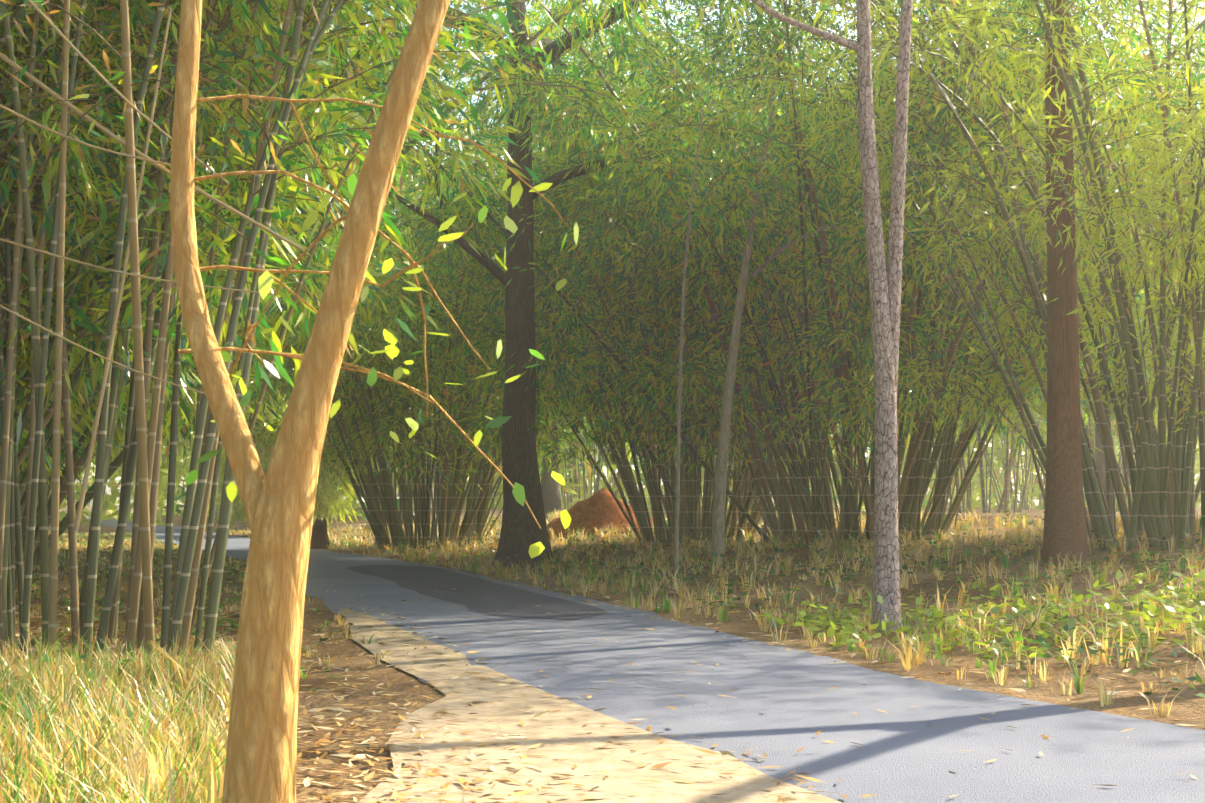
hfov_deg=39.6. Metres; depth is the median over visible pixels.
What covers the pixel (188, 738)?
grass
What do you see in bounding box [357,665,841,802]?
dirt shoulder
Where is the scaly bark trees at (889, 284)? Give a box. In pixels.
[752,0,912,632]
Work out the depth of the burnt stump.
49.84 m
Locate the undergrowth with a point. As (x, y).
(1063, 626)
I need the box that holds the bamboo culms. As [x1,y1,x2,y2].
[0,0,1204,669]
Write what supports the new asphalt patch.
on the road
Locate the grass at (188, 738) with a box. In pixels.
[0,506,1204,802]
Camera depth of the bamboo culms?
26.17 m
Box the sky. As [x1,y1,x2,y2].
[0,0,1204,802]
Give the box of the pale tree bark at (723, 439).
[674,0,920,575]
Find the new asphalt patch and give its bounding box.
[345,565,607,619]
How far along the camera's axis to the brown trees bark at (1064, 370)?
26.05 m
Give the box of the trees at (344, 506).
[48,98,1204,530]
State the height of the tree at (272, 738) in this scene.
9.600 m
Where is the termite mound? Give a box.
[547,487,653,537]
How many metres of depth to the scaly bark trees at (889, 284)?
17.88 m
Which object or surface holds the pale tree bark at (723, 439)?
on the ground at (1124, 705)
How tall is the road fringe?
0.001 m
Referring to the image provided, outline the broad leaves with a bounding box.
[186,145,1204,660]
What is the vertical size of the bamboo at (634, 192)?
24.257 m
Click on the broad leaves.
(392, 351)
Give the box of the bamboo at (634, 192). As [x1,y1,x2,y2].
[0,0,1204,522]
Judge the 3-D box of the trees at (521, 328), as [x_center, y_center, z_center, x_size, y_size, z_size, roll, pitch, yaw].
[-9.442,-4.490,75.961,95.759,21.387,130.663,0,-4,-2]
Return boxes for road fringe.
[338,608,768,775]
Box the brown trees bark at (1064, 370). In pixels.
[739,0,1089,568]
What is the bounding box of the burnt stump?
[310,517,329,548]
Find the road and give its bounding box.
[87,517,1204,802]
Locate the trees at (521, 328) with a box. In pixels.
[299,0,1203,568]
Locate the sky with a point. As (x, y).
(107, 490)
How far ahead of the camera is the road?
10.78 m
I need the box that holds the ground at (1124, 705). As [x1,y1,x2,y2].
[4,505,1204,802]
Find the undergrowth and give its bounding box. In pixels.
[3,502,1204,696]
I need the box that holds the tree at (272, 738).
[170,0,570,802]
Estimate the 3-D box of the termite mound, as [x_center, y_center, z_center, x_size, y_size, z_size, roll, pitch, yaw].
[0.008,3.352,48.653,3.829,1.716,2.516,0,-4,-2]

